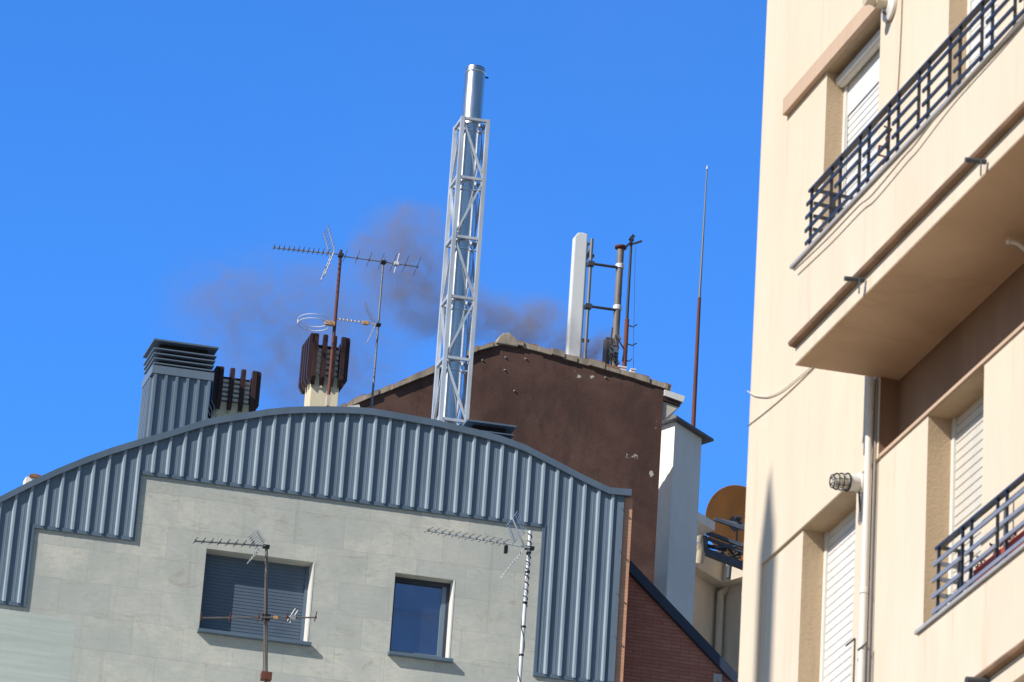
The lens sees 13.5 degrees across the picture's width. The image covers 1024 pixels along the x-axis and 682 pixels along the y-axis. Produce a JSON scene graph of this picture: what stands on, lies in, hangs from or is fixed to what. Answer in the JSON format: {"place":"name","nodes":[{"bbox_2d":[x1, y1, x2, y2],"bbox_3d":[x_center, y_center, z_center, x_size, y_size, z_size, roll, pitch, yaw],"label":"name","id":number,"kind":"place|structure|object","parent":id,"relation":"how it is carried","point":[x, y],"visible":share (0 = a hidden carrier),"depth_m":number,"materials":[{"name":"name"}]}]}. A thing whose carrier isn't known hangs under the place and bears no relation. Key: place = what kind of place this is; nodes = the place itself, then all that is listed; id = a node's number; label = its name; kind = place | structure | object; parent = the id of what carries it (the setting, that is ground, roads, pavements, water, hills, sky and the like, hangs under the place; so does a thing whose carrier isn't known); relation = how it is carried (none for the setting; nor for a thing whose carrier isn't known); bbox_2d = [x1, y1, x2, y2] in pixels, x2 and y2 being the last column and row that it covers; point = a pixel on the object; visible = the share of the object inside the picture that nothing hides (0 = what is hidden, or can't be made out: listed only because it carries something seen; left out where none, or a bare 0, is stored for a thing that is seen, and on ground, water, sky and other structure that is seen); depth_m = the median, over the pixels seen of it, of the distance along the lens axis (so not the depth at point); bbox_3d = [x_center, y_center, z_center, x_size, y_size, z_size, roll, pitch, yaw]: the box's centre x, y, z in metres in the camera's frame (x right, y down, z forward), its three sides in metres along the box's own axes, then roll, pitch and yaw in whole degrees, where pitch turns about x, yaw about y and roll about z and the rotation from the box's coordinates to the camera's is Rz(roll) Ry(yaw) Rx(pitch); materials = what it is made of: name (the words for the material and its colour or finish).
{"place":"outdoors","nodes":[
{"label":"outdoors","id":0,"kind":"place"},
{"bbox_2d":[0,0,766,550],"label":"sky","id":1,"kind":"structure","parent":0,"point":[156,156],"materials":[{"name":"blue"}]},
{"bbox_2d":[340,333,684,584],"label":"gable house","id":2,"kind":"structure","parent":0,"point":[599,421],"depth_m":61.73,"materials":[{"name":"paint"}]},
{"bbox_2d":[566,233,593,356],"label":"panel antenna","id":3,"kind":"object","parent":2,"relation":"on","point":[574,339],"visible":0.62,"depth_m":64.75,"materials":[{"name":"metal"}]},
{"bbox_2d":[583,238,626,365],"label":"antenna mast","id":4,"kind":"object","parent":2,"relation":"on","point":[610,357],"visible":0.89,"depth_m":64.70,"materials":[{"name":"grey metal"}]},
{"bbox_2d":[622,234,641,367],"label":"whip antenna","id":5,"kind":"object","parent":2,"relation":"on","point":[626,324],"visible":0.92,"depth_m":64.68,"materials":[{"name":"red metal"}]},
{"bbox_2d":[618,365,626,370],"bbox_3d":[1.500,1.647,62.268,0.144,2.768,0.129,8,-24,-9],"label":"junction box","id":6,"kind":"object","parent":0,"point":[623,368],"visible":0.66,"depth_m":62.76,"materials":[{"name":"white plastic"}]},
{"bbox_2d":[693,512,743,672],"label":"building","id":7,"kind":"structure","parent":0,"point":[717,609],"depth_m":69.44,"materials":[{"name":"beige paint"}]},
{"bbox_2d":[705,485,745,578],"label":"satellite dish","id":8,"kind":"object","parent":7,"relation":"on","point":[727,503],"visible":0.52,"depth_m":69.02,"materials":[{"name":"metal"}]},
{"label":"ground","id":9,"kind":"structure","parent":0,"visible":0},
{"bbox_2d":[0,333,737,681],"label":"apartment building","id":10,"kind":"structure","parent":9,"relation":"on","point":[110,571],"depth_m":51.78,"materials":[{"name":"grey stone"}]},
{"bbox_2d":[23,474,40,483],"bbox_3d":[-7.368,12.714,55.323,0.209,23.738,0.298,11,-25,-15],"label":"chimney","id":11,"kind":"object","parent":10,"relation":"on","point":[30,477],"visible":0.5,"depth_m":59.98,"materials":[{"name":"ceramic"}]},
{"bbox_2d":[193,530,316,681],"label":"tv antenna","id":12,"kind":"object","parent":10,"relation":"on","point":[265,675],"visible":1,"depth_m":49.10,"materials":[{"name":"grey metal"}]},
{"bbox_2d":[197,553,314,646],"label":"window","id":13,"kind":"structure","parent":10,"relation":"in","point":[235,586],"depth_m":51.48,"materials":[{"name":"white paint"}]},
{"bbox_2d":[273,225,343,405],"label":"tv antenna","id":14,"kind":"object","parent":10,"relation":"on","point":[333,324],"visible":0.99,"depth_m":55.05,"materials":[{"name":"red metal"}]},
{"bbox_2d":[337,249,420,407],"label":"tv antenna","id":15,"kind":"object","parent":10,"relation":"on","point":[383,262],"visible":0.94,"depth_m":55.85,"materials":[{"name":"metal"}]},
{"bbox_2d":[387,577,454,662],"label":"window","id":16,"kind":"structure","parent":10,"relation":"in","point":[422,612],"depth_m":51.78,"materials":[{"name":"blue glass"}]},
{"bbox_2d":[431,65,489,425],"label":"flue tower","id":17,"kind":"structure","parent":10,"relation":"on","point":[464,214],"depth_m":55.42,"materials":[{"name":"silver metal"}]},
{"bbox_2d":[424,512,534,681],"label":"tv antenna","id":18,"kind":"object","parent":10,"relation":"on","point":[529,548],"visible":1,"depth_m":50.78,"materials":[{"name":"silver metal"}]},
{"bbox_2d":[654,414,713,625],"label":"stair tower","id":19,"kind":"structure","parent":9,"relation":"on","point":[682,441],"depth_m":63.06,"materials":[{"name":"paint"}]},
{"bbox_2d":[691,165,707,426],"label":"lightning rod","id":20,"kind":"object","parent":19,"relation":"on","point":[694,401],"visible":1,"depth_m":64.64,"materials":[{"name":"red metal"}]},
{"bbox_2d":[738,0,1023,681],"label":"cream building","id":21,"kind":"structure","parent":9,"relation":"on","point":[904,284],"depth_m":22.34,"materials":[{"name":"paint"}]},
{"bbox_2d":[747,368,809,396],"bbox_3d":[1.504,0.209,24.381,0.006,0.266,1.069,11,-25,-15],"label":"cable","id":22,"kind":"object","parent":21,"relation":"attached to","point":[781,390],"visible":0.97,"depth_m":24.34,"materials":[{"name":"white plastic"}]},
{"bbox_2d":[747,368,813,425],"bbox_3d":[1.502,0.316,24.331,0.005,0.056,1.044,11,-25,-15],"label":"cable","id":23,"kind":"object","parent":21,"relation":"attached to","point":[784,395],"visible":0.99,"depth_m":24.25,"materials":[{"name":"black plastic"}]},
{"bbox_2d":[819,508,855,681],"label":"window","id":24,"kind":"structure","parent":21,"relation":"in","point":[839,543],"depth_m":23.29,"materials":[{"name":"white paint"}]},
{"bbox_2d":[829,472,863,511],"bbox_3d":[1.754,0.779,22.732,0.190,0.213,0.109,11,-25,-16],"label":"flue vent pipe","id":25,"kind":"object","parent":21,"relation":"attached to","point":[847,482],"visible":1,"depth_m":22.72,"materials":[{"name":"white paint"}]},
{"bbox_2d":[845,638,855,681],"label":"wire hook","id":26,"kind":"object","parent":21,"relation":"attached to","point":[852,640],"visible":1,"depth_m":22.35,"materials":[{"name":"metal"}]},
{"bbox_2d":[836,28,880,207],"bbox_3d":[1.956,-0.922,23.924,0.109,1.607,0.810,11,-25,-15],"label":"window","id":27,"kind":"structure","parent":21,"relation":"in","point":[859,80],"depth_m":24.24,"materials":[{"name":"white paint"}]},
{"bbox_2d":[857,642,867,681],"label":"wire hook","id":28,"kind":"object","parent":21,"relation":"attached to","point":[863,645],"visible":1,"depth_m":22.17,"materials":[{"name":"metal"}]},
{"bbox_2d":[867,379,875,661],"bbox_3d":[1.583,5.110,20.678,0.012,10.756,0.012,4,-24,0],"label":"cable","id":29,"kind":"object","parent":21,"relation":"attached to","point":[871,511],"visible":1,"depth_m":22.54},
{"bbox_2d":[867,378,877,681],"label":"cable","id":30,"kind":"object","parent":21,"relation":"attached to","point":[872,530],"visible":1,"depth_m":22.48,"materials":[{"name":"plastic"}]},
{"bbox_2d":[862,0,896,22],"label":"flue vent pipe","id":31,"kind":"object","parent":21,"relation":"attached to","point":[888,7],"visible":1,"depth_m":23.66,"materials":[{"name":"white metal"}]},
{"bbox_2d":[877,125,891,164],"bbox_3d":[1.922,-1.014,22.405,0.012,0.223,0.187,11,-25,-15],"label":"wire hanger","id":32,"kind":"object","parent":21,"relation":"hanging from","point":[879,146],"visible":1,"depth_m":22.39,"materials":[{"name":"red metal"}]},
{"bbox_2d":[897,0,902,91],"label":"cable","id":33,"kind":"object","parent":21,"relation":"attached to","point":[900,45],"visible":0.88,"depth_m":23.43,"materials":[{"name":"beige plastic"}]},
{"bbox_2d":[794,14,1023,270],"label":"cable","id":34,"kind":"object","parent":21,"relation":"attached to","point":[916,142],"visible":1,"depth_m":21.39,"materials":[{"name":"grey plastic"}]},
{"bbox_2d":[948,395,983,603],"bbox_3d":[2.293,1.463,21.277,0.055,2.597,0.716,11,-25,-15],"label":"window","id":35,"kind":"structure","parent":21,"relation":"in","point":[967,429],"depth_m":21.80,"materials":[{"name":"white paint"}]},
{"bbox_2d":[966,0,996,76],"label":"window","id":36,"kind":"structure","parent":21,"relation":"in","point":[971,4],"depth_m":22.67,"materials":[{"name":"white paint"}]},
{"bbox_2d":[973,543,999,580],"bbox_3d":[2.310,1.099,20.906,0.087,0.233,0.284,11,-25,-15],"label":"flower trough","id":37,"kind":"object","parent":21,"relation":"on","point":[983,565],"visible":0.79,"depth_m":20.92,"materials":[{"name":"red plastic"}]},
{"bbox_2d":[999,530,1023,560],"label":"flower trough","id":38,"kind":"object","parent":21,"relation":"on","point":[1018,537],"visible":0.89,"depth_m":20.62,"materials":[{"name":"red plastic"}]},
{"bbox_2d":[1006,238,1023,250],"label":"vent pipe","id":39,"kind":"object","parent":21,"relation":"attached to","point":[1020,245],"depth_m":21.10,"materials":[{"name":"white paint"}]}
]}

